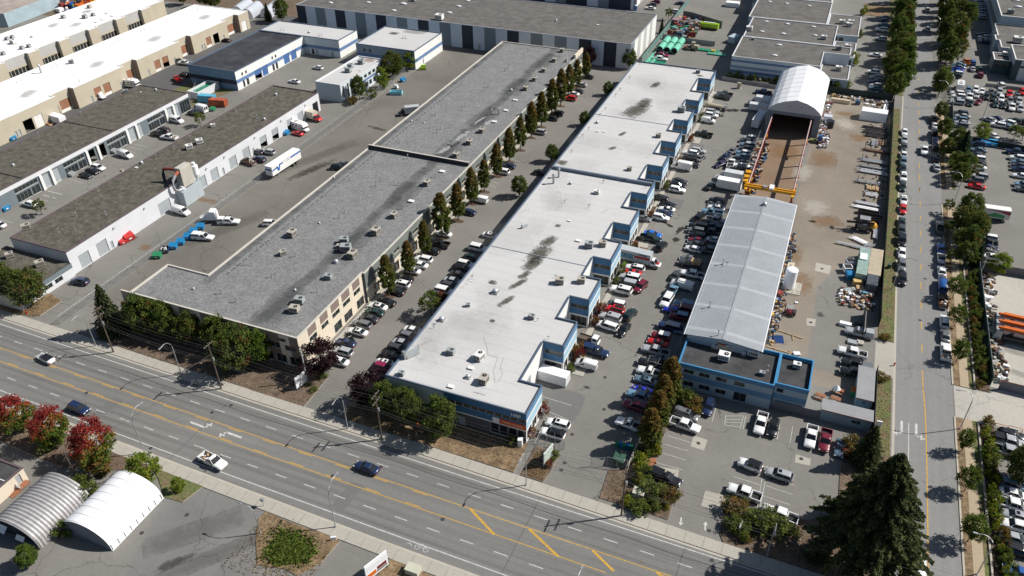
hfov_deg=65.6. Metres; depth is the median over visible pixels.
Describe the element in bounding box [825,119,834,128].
water tank
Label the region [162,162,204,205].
dust collector
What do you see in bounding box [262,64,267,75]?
roller door
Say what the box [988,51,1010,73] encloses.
entrance block
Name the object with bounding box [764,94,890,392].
works yard
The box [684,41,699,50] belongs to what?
wheel loader
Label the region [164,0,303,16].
bare ground
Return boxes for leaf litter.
[2,329,869,575]
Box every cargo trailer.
[49,112,65,123]
[748,101,768,111]
[751,109,765,128]
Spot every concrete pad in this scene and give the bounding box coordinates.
[661,467,678,476]
[691,436,706,449]
[701,490,724,512]
[795,454,810,465]
[806,318,815,325]
[815,263,830,273]
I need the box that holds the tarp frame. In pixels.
[769,330,786,343]
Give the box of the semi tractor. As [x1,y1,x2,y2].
[199,208,231,223]
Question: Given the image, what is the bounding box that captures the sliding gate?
[861,307,865,338]
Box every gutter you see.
[0,318,782,575]
[0,396,478,575]
[891,96,903,456]
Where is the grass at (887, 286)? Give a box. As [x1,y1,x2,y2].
[875,109,899,461]
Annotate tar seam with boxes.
[0,330,745,575]
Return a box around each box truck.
[305,109,322,122]
[398,104,418,116]
[715,168,743,178]
[747,94,770,105]
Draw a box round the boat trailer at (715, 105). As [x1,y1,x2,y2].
[704,102,722,108]
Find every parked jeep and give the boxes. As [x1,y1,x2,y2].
[605,304,624,314]
[606,299,626,307]
[650,330,671,341]
[669,310,689,322]
[737,457,763,473]
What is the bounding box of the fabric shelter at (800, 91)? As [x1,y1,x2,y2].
[764,65,829,137]
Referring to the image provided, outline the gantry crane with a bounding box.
[744,182,795,198]
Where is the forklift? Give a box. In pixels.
[779,303,796,316]
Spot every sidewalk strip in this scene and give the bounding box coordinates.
[313,73,582,363]
[566,92,715,374]
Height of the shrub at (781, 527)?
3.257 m
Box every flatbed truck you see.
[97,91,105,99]
[577,332,600,344]
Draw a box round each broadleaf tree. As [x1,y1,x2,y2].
[0,261,10,295]
[0,265,47,306]
[0,392,37,434]
[13,542,39,568]
[21,403,70,448]
[31,198,46,213]
[64,413,116,468]
[120,291,160,333]
[123,452,162,481]
[146,298,178,336]
[169,310,201,343]
[170,477,185,492]
[194,112,205,125]
[197,0,207,4]
[198,313,229,350]
[205,321,255,371]
[206,0,219,5]
[243,328,272,364]
[272,0,289,19]
[296,335,339,374]
[345,368,385,407]
[349,74,366,99]
[367,379,396,415]
[373,66,389,87]
[376,254,400,295]
[381,49,403,76]
[388,385,423,423]
[399,240,418,274]
[402,51,416,69]
[415,220,431,254]
[417,289,440,314]
[418,393,458,438]
[428,192,455,237]
[448,182,468,220]
[462,167,479,203]
[477,159,490,191]
[489,142,504,175]
[502,127,515,161]
[510,175,527,195]
[513,116,528,149]
[524,101,538,137]
[535,91,550,126]
[545,78,559,114]
[545,144,558,160]
[556,68,567,105]
[565,63,574,95]
[573,59,582,87]
[579,111,589,123]
[581,52,592,74]
[583,45,596,63]
[602,80,613,94]
[622,49,636,66]
[636,407,671,445]
[645,389,676,429]
[646,374,677,410]
[657,356,686,396]
[664,7,672,18]
[881,47,907,78]
[885,71,907,94]
[886,30,917,55]
[888,9,912,39]
[890,0,915,22]
[893,36,917,64]
[893,58,916,87]
[898,25,916,44]
[899,0,917,10]
[902,5,916,27]
[931,67,955,94]
[933,101,948,117]
[934,65,953,81]
[935,0,956,26]
[935,16,956,44]
[935,116,954,136]
[936,0,949,10]
[936,31,960,64]
[939,137,956,154]
[943,198,955,212]
[944,11,972,33]
[944,220,954,232]
[945,273,968,297]
[946,0,968,15]
[946,303,968,325]
[947,248,959,263]
[948,23,969,62]
[948,127,966,146]
[950,161,971,183]
[952,204,978,229]
[952,337,971,360]
[953,224,985,248]
[954,150,982,173]
[954,240,980,265]
[954,463,983,491]
[956,191,986,211]
[957,427,977,450]
[959,210,991,237]
[959,513,991,543]
[962,1,979,21]
[972,122,992,138]
[986,252,1013,273]
[1004,443,1023,484]
[1007,124,1023,139]
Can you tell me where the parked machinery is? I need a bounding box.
[54,0,95,12]
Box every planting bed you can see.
[0,414,147,469]
[110,324,327,406]
[599,390,695,519]
[720,446,888,575]
[965,268,989,391]
[979,424,1005,575]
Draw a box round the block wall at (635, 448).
[628,436,640,467]
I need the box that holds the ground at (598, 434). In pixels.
[0,0,1023,575]
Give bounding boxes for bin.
[842,264,853,272]
[845,258,855,266]
[845,270,854,279]
[850,386,855,396]
[857,208,879,217]
[858,214,879,223]
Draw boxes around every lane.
[0,14,298,150]
[87,47,487,314]
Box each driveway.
[874,339,893,378]
[954,385,1023,432]
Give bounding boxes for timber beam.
[765,345,791,353]
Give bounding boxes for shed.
[0,0,59,27]
[684,194,796,354]
[822,114,832,121]
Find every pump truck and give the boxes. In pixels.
[991,325,1023,343]
[992,312,1023,323]
[992,319,1023,329]
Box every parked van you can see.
[116,148,133,158]
[168,114,183,123]
[170,204,190,216]
[192,103,208,112]
[472,195,488,203]
[574,358,597,371]
[669,278,694,291]
[671,159,692,171]
[701,116,715,123]
[937,277,948,292]
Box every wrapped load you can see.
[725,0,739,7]
[727,33,740,43]
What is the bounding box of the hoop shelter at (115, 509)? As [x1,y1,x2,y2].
[62,470,163,550]
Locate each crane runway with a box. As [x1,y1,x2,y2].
[745,113,773,194]
[789,119,811,203]
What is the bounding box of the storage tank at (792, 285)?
[777,266,802,295]
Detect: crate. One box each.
[776,290,783,296]
[789,243,796,250]
[793,351,800,355]
[809,138,816,142]
[831,97,849,103]
[839,320,851,326]
[843,287,852,292]
[847,338,857,345]
[852,278,862,285]
[854,322,862,326]
[856,285,863,289]
[857,339,863,345]
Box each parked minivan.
[595,319,619,332]
[672,405,699,422]
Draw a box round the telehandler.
[847,213,876,232]
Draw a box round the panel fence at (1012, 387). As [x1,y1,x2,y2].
[998,380,1023,394]
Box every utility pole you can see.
[63,451,79,481]
[92,305,113,351]
[203,340,221,388]
[371,390,382,439]
[620,462,628,515]
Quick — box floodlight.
[981,239,998,270]
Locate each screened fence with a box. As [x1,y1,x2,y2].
[642,0,688,60]
[951,100,953,120]
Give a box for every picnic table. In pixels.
[814,392,825,399]
[830,395,840,400]
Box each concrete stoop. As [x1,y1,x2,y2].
[571,353,592,376]
[638,240,649,247]
[691,135,702,143]
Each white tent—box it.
[232,0,252,9]
[243,1,263,18]
[260,0,282,17]
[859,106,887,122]
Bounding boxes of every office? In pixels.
[0,246,75,310]
[0,459,29,503]
[315,56,384,102]
[679,338,780,408]
[770,353,813,406]
[819,398,873,431]
[854,365,875,409]
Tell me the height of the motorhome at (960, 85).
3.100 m
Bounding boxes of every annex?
[821,62,850,87]
[828,14,861,42]
[834,41,856,68]
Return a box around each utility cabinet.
[404,561,422,575]
[517,437,522,446]
[632,486,645,500]
[736,82,741,88]
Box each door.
[14,474,21,484]
[33,113,44,127]
[42,173,51,187]
[52,167,61,181]
[59,97,72,112]
[78,250,91,268]
[93,86,100,99]
[96,239,109,256]
[103,82,111,95]
[126,69,134,77]
[128,128,135,141]
[137,124,143,135]
[154,59,161,71]
[158,198,170,215]
[162,56,167,62]
[174,104,179,115]
[181,44,188,55]
[198,175,206,187]
[205,36,211,47]
[210,167,218,181]
[227,23,235,34]
[228,155,236,168]
[241,20,246,30]
[242,147,250,157]
[254,68,260,75]
[259,135,265,143]
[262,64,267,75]
[271,127,277,135]
[283,53,289,63]
[290,49,296,59]
[297,111,303,120]
[865,284,871,290]
[870,285,876,292]
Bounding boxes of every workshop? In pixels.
[187,30,305,90]
[259,20,357,57]
[355,26,442,69]
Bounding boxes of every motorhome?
[123,78,140,86]
[290,119,309,132]
[955,79,964,89]
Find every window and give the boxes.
[14,178,37,193]
[16,189,32,202]
[31,184,40,194]
[55,276,62,283]
[63,154,83,167]
[65,163,78,176]
[78,159,86,168]
[106,132,124,144]
[108,141,120,152]
[120,138,126,146]
[147,111,163,122]
[149,120,159,130]
[160,117,165,124]
[179,99,190,113]
[270,341,280,347]
[276,353,287,362]
[285,345,295,351]
[290,357,300,366]
[309,332,316,341]
[321,320,327,329]
[332,308,338,318]
[334,319,341,333]
[343,298,349,307]
[344,309,351,322]
[357,296,363,308]
[374,281,379,293]
[394,260,398,272]
[412,240,416,251]
[430,224,433,234]
[459,415,465,424]
[491,422,497,432]
[500,425,506,435]
[509,428,515,438]
[518,430,525,440]
[545,349,562,356]
[545,360,561,368]
[571,303,587,309]
[571,314,586,325]
[594,263,609,269]
[594,274,608,284]
[614,229,628,234]
[632,198,645,203]
[648,170,660,175]
[655,182,659,189]
[662,147,674,151]
[674,125,686,129]
[683,380,692,386]
[684,369,693,373]
[686,105,697,108]
[698,83,709,86]
[699,372,709,377]
[699,384,709,390]
[715,388,725,394]
[716,377,726,381]
[733,392,745,401]
[734,381,744,386]
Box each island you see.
[383,292,395,297]
[451,218,463,222]
[467,201,477,205]
[479,189,489,192]
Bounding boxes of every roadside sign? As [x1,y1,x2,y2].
[294,371,306,389]
[364,550,387,575]
[543,443,552,466]
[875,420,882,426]
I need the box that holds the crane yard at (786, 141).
[749,114,810,202]
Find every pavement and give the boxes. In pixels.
[0,309,823,575]
[3,403,472,575]
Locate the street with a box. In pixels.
[894,0,962,575]
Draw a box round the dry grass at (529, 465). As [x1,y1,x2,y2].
[3,297,551,479]
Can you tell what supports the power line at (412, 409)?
attached to the utility pole at (102, 322)
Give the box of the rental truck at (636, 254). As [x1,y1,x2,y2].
[620,244,661,268]
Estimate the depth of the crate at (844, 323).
172.69 m
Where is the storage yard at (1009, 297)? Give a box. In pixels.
[982,271,1023,387]
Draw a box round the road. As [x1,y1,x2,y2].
[0,320,775,575]
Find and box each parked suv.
[22,199,37,207]
[66,400,90,415]
[69,276,90,286]
[90,163,105,171]
[157,126,170,132]
[178,71,189,77]
[186,109,198,115]
[252,155,266,162]
[261,219,275,226]
[263,148,275,155]
[329,163,344,170]
[331,346,354,357]
[351,319,372,329]
[372,360,391,372]
[386,342,405,353]
[395,274,414,283]
[395,279,410,289]
[397,330,416,341]
[415,254,433,263]
[433,284,452,296]
[441,280,456,288]
[452,262,470,272]
[457,258,473,266]
[468,241,486,252]
[495,167,509,175]
[533,128,546,135]
[539,426,565,441]
[545,417,571,430]
[550,110,563,116]
[565,95,576,101]
[598,311,622,323]
[610,284,632,295]
[615,277,637,288]
[619,271,641,281]
[622,307,637,321]
[622,398,647,414]
[625,263,645,272]
[633,279,648,293]
[651,212,669,221]
[654,240,667,251]
[655,354,678,361]
[656,48,667,53]
[657,320,682,333]
[659,291,674,306]
[668,185,685,193]
[669,180,686,188]
[673,298,695,304]
[673,303,693,314]
[682,149,698,155]
[682,154,697,161]
[686,226,705,232]
[686,240,705,245]
[688,221,708,229]
[688,231,706,238]
[691,146,706,154]
[693,211,705,220]
[701,396,715,416]
[704,111,718,118]
[705,108,719,113]
[708,196,725,202]
[735,149,751,154]
[735,153,751,159]
[739,141,756,147]
[739,145,754,151]
[742,134,757,140]
[765,467,793,483]
[766,417,779,437]
[867,69,880,73]
[869,82,883,86]
[870,74,883,79]
[875,26,888,32]
[875,36,886,41]
[896,257,906,271]
[897,223,906,234]
[897,232,906,246]
[897,271,907,285]
[899,156,906,164]
[899,171,907,181]
[931,129,937,136]
[931,143,938,150]
[932,154,940,162]
[938,314,949,328]
[950,90,964,93]
[950,99,965,105]
[951,93,965,98]
[953,73,961,78]
[953,116,967,120]
[954,109,968,114]
[954,122,968,127]
[965,85,971,92]
[966,176,984,183]
[969,155,986,161]
[970,59,975,65]
[970,140,985,146]
[970,172,988,179]
[972,85,978,91]
[976,66,982,71]
[977,15,986,19]
[977,72,983,77]
[978,34,990,38]
[982,92,989,99]
[982,237,998,245]
[985,233,998,240]
[990,93,996,100]
[990,121,1006,128]
[996,87,1003,94]
[997,82,1004,87]
[997,94,1003,101]
[997,426,1023,440]
[998,475,1023,491]
[999,517,1023,534]
[1000,119,1016,124]
[1002,540,1023,557]
[1006,89,1012,96]
[1006,96,1013,103]
[1006,117,1021,124]
[1009,154,1023,159]
[1014,180,1023,185]
[1015,96,1021,103]
[1015,185,1023,191]
[1016,103,1023,111]
[1019,87,1023,94]
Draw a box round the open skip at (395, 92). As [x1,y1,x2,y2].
[389,90,402,94]
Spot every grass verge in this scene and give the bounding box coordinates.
[875,378,891,456]
[878,108,899,341]
[883,0,902,95]
[936,108,945,188]
[943,205,959,385]
[946,113,955,189]
[954,207,973,388]
[956,417,973,575]
[972,421,990,575]
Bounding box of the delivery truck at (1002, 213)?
[984,204,1011,221]
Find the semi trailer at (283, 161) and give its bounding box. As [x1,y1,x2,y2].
[264,148,300,175]
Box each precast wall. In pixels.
[772,400,873,429]
[980,261,1023,276]
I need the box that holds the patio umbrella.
[833,385,840,390]
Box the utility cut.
[91,398,684,575]
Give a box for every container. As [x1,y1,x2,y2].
[197,93,216,102]
[208,97,227,106]
[538,363,570,387]
[671,16,681,24]
[716,175,742,190]
[854,247,870,283]
[864,274,878,292]
[865,248,883,282]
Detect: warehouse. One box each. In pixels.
[0,0,166,81]
[0,4,250,145]
[120,41,582,366]
[296,0,656,68]
[385,61,715,442]
[539,0,641,9]
[729,36,851,82]
[743,17,837,45]
[748,0,832,24]
[751,0,832,10]
[984,0,1023,28]
[990,23,1023,54]
[1007,44,1023,80]
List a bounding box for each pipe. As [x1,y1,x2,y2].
[657,41,666,48]
[662,36,670,44]
[664,42,673,52]
[669,37,677,44]
[671,43,680,53]
[676,37,684,45]
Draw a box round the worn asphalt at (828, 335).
[807,264,878,377]
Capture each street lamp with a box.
[70,315,96,345]
[131,401,145,453]
[158,343,181,374]
[237,501,261,533]
[328,472,338,527]
[331,397,348,428]
[518,453,526,485]
[766,523,776,555]
[891,258,916,288]
[956,389,972,428]
[973,531,992,575]
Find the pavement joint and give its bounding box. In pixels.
[6,318,800,575]
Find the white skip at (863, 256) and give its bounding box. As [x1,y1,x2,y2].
[860,253,867,260]
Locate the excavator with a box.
[73,0,90,6]
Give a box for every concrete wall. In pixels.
[662,34,714,45]
[683,11,722,28]
[722,77,775,88]
[985,83,1020,89]
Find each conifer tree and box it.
[93,284,131,340]
[264,3,271,21]
[659,18,663,32]
[801,453,934,575]
[847,425,883,472]
[949,130,971,162]
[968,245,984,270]
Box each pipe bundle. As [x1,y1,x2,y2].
[644,59,665,63]
[691,48,719,52]
[707,51,725,56]
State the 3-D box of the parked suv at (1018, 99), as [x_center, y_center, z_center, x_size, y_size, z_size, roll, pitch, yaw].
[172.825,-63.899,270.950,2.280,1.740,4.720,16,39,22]
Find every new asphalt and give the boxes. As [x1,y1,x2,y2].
[541,384,585,420]
[654,198,683,208]
[682,143,703,148]
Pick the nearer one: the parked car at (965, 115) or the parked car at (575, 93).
the parked car at (965, 115)
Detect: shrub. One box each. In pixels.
[35,425,63,453]
[49,519,73,538]
[70,473,89,483]
[78,479,99,500]
[82,453,111,478]
[309,385,317,393]
[315,371,329,380]
[347,95,356,104]
[363,88,377,97]
[436,291,447,300]
[503,434,516,445]
[504,434,516,442]
[528,424,537,437]
[539,399,550,416]
[542,459,552,468]
[550,449,560,460]
[566,361,575,372]
[572,343,585,358]
[589,315,599,325]
[595,302,606,313]
[611,275,621,284]
[615,264,626,274]
[620,493,635,508]
[627,496,651,517]
[630,241,638,247]
[631,450,650,465]
[631,471,646,486]
[632,460,647,473]
[635,463,652,479]
[636,478,668,502]
[641,444,651,457]
[645,495,662,511]
[650,440,661,454]
[651,441,662,455]
[661,484,683,505]
[663,180,669,189]
[672,388,684,404]
[675,386,700,406]
[683,396,702,415]
[687,135,693,141]
[719,495,750,517]
[721,512,743,531]
[725,71,733,77]
[732,520,753,541]
[733,70,740,78]
[743,507,771,529]
[743,534,752,542]
[745,513,783,537]
[751,73,758,80]
[758,503,778,532]
[767,513,802,540]
[771,75,778,84]
[801,539,833,567]
[841,433,859,450]
[843,448,851,459]
[846,79,852,88]
[852,51,860,65]
[860,5,868,14]
[878,333,890,340]
[878,370,891,381]
[945,150,963,167]
[967,285,976,293]
[967,309,978,317]
[968,289,976,297]
[969,268,979,277]
[969,299,977,305]
[970,318,981,325]
[970,328,978,336]
[972,360,980,369]
[973,330,985,342]
[973,354,981,360]
[974,292,979,299]
[974,335,982,344]
[974,379,986,387]
[975,307,984,316]
[975,313,983,321]
[976,351,985,358]
[976,357,988,367]
[978,345,987,353]
[978,364,988,373]
[980,430,988,437]
[980,444,991,453]
[981,374,989,381]
[981,415,995,426]
[981,443,1004,461]
[981,449,993,457]
[982,452,990,461]
[982,469,993,477]
[983,459,991,469]
[984,455,1001,468]
[985,439,995,445]
[986,482,997,492]
[986,490,1000,501]
[986,499,999,509]
[987,506,998,517]
[988,465,996,473]
[989,476,1002,487]
[990,472,1001,481]
[991,495,1005,507]
[991,513,1004,523]
[991,523,999,530]
[991,535,1001,543]
[992,518,1002,524]
[995,543,1005,552]
[996,525,1011,535]
[998,553,1018,568]
[999,565,1011,574]
[1000,529,1012,539]
[1000,546,1015,557]
[1006,570,1018,575]
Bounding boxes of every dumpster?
[2,204,10,211]
[67,171,74,176]
[118,238,126,244]
[123,231,134,241]
[152,251,161,258]
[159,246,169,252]
[168,242,177,248]
[175,238,184,244]
[183,232,191,239]
[188,227,197,231]
[195,223,204,229]
[283,129,289,134]
[613,450,626,465]
[981,139,989,146]
[989,139,997,146]
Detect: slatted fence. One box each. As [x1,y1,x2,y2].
[827,86,893,100]
[871,365,878,429]
[878,94,894,326]
[972,136,1023,149]
[977,262,994,384]
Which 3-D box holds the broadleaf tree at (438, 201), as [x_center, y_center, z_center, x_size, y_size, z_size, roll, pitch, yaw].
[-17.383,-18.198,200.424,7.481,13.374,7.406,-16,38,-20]
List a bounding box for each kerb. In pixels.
[935,104,940,187]
[941,205,953,384]
[954,416,964,575]
[963,266,975,388]
[977,422,993,575]
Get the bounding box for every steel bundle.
[835,241,870,248]
[849,235,868,244]
[850,244,868,248]
[851,204,878,210]
[855,200,880,206]
[858,164,887,169]
[862,125,887,129]
[862,130,889,135]
[863,242,876,247]
[864,192,878,197]
[866,184,878,191]
[871,139,877,146]
[872,229,878,238]
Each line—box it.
[0,292,909,575]
[0,324,770,575]
[0,336,716,575]
[0,347,669,575]
[1,124,183,222]
[1,280,967,575]
[2,298,828,555]
[5,297,831,553]
[6,284,955,575]
[8,288,939,575]
[10,291,922,573]
[12,289,940,575]
[96,355,209,447]
[360,91,728,419]
[908,423,908,460]
[918,79,928,567]
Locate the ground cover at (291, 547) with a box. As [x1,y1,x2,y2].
[257,523,325,571]
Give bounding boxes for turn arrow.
[190,421,211,427]
[219,432,241,437]
[893,421,902,434]
[915,423,924,439]
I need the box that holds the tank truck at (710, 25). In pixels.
[699,21,718,29]
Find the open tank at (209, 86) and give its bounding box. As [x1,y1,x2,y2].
[187,80,219,99]
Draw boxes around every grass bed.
[0,293,60,315]
[155,469,202,502]
[174,82,233,106]
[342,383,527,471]
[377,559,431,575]
[520,445,556,481]
[865,3,888,16]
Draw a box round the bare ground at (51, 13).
[41,0,81,15]
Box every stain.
[676,227,683,233]
[727,108,741,111]
[795,166,810,179]
[805,201,826,215]
[837,119,855,127]
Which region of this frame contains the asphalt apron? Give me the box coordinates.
[125,488,264,575]
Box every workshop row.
[0,84,191,213]
[9,85,320,273]
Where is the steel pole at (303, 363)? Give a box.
[300,348,307,381]
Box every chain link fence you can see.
[57,67,404,322]
[677,125,762,350]
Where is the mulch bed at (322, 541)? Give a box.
[256,512,338,575]
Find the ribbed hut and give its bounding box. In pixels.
[0,472,89,549]
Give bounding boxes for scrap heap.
[667,16,703,37]
[741,142,770,195]
[766,232,797,344]
[817,99,832,148]
[831,93,887,103]
[837,287,875,311]
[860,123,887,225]
[978,271,1009,382]
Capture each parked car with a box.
[0,221,6,228]
[35,352,55,364]
[78,172,92,178]
[84,167,99,174]
[221,38,230,42]
[254,148,263,154]
[288,79,300,83]
[291,131,303,136]
[313,65,323,69]
[331,355,349,367]
[336,337,356,347]
[337,161,348,164]
[346,326,368,337]
[353,460,380,475]
[358,313,379,323]
[364,307,385,317]
[367,301,388,311]
[375,297,396,307]
[375,358,394,365]
[380,350,400,361]
[385,287,405,296]
[391,338,410,347]
[401,267,421,275]
[402,325,420,334]
[408,319,426,327]
[414,260,428,269]
[422,246,440,254]
[433,230,452,237]
[443,276,460,283]
[449,270,465,278]
[463,253,479,261]
[464,208,476,216]
[481,231,496,238]
[502,162,516,169]
[532,169,546,175]
[547,115,558,121]
[566,91,579,96]
[573,88,583,93]
[574,82,587,87]
[582,74,593,79]
[616,322,631,336]
[625,269,641,274]
[630,384,652,394]
[633,374,657,387]
[639,214,651,222]
[643,230,662,236]
[645,6,655,9]
[646,337,668,347]
[647,2,657,6]
[653,194,668,201]
[655,209,672,216]
[658,201,676,207]
[658,205,675,212]
[662,305,681,312]
[669,269,681,280]
[671,177,688,184]
[673,327,686,335]
[680,254,699,258]
[684,245,701,253]
[687,236,706,242]
[691,161,699,167]
[696,154,706,161]
[704,182,716,190]
[706,235,718,242]
[707,204,725,210]
[708,201,724,206]
[709,222,723,225]
[713,160,726,167]
[720,153,730,160]
[727,147,738,154]
[734,162,749,167]
[735,159,750,164]
[739,138,754,141]
[833,438,845,457]
[868,79,882,82]
[869,52,881,57]
[869,85,883,90]
[878,18,889,21]
[878,22,889,26]
[879,15,890,18]
[897,247,906,257]
[898,217,906,224]
[899,164,906,171]
[899,182,906,191]
[899,195,906,204]
[899,204,906,213]
[900,143,907,150]
[900,151,907,156]
[901,128,908,135]
[901,135,907,142]
[914,561,926,575]
[931,122,937,128]
[931,136,937,142]
[933,163,940,171]
[936,243,944,252]
[936,252,946,263]
[937,265,946,277]
[939,328,950,342]
[951,64,964,68]
[952,62,965,66]
[954,120,970,124]
[955,113,970,118]
[967,99,973,106]
[967,183,985,190]
[969,66,975,71]
[969,164,986,170]
[970,147,987,153]
[970,160,986,165]
[972,152,985,155]
[973,91,979,97]
[974,98,982,104]
[978,39,991,43]
[979,88,985,93]
[979,243,998,251]
[981,116,997,121]
[984,247,997,252]
[984,252,1000,261]
[986,133,999,139]
[990,116,1003,120]
[992,100,999,107]
[998,486,1023,501]
[998,529,1023,543]
[999,507,1023,519]
[1000,102,1007,108]
[1002,563,1023,575]
[1010,159,1023,162]
[1010,162,1023,165]
[1010,166,1023,171]
[1011,172,1023,178]
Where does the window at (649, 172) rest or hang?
in the warehouse at (516, 308)
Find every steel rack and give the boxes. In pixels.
[853,176,881,184]
[855,166,888,176]
[858,154,886,164]
[862,125,886,132]
[862,145,892,153]
[863,131,886,138]
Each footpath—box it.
[941,105,951,188]
[947,206,968,387]
[963,418,984,575]
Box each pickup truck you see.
[150,129,166,136]
[160,133,178,140]
[172,75,181,82]
[177,58,191,64]
[190,231,214,241]
[197,450,227,470]
[217,216,240,225]
[240,157,256,165]
[430,238,450,248]
[582,341,609,358]
[615,416,641,432]
[625,389,651,401]
[636,365,659,380]
[637,355,665,369]
[639,233,662,243]
[641,343,669,354]
[649,465,682,488]
[652,55,667,61]
[654,52,668,57]
[667,284,678,297]
[668,415,701,434]
[678,257,702,269]
[680,268,704,280]
[694,130,713,138]
[699,245,714,253]
[701,207,723,216]
[704,215,725,224]
[705,227,721,236]
[708,224,722,230]
[714,92,731,99]
[716,90,733,96]
[726,158,735,168]
[726,482,762,503]
[730,164,750,173]
[752,78,768,83]
[753,410,768,434]
[755,88,771,95]
[762,503,799,524]
[803,423,818,448]
[817,427,832,452]
[837,345,867,359]
[839,366,857,377]
[840,357,872,367]
[845,326,874,339]
[920,145,928,154]
[930,115,937,122]
[935,220,944,233]
[937,292,949,308]
[939,342,952,362]
[962,58,970,64]
[965,92,973,99]
[991,442,1017,455]
[992,430,1023,447]
[994,495,1023,510]
[1005,147,1023,154]
[1008,102,1015,110]

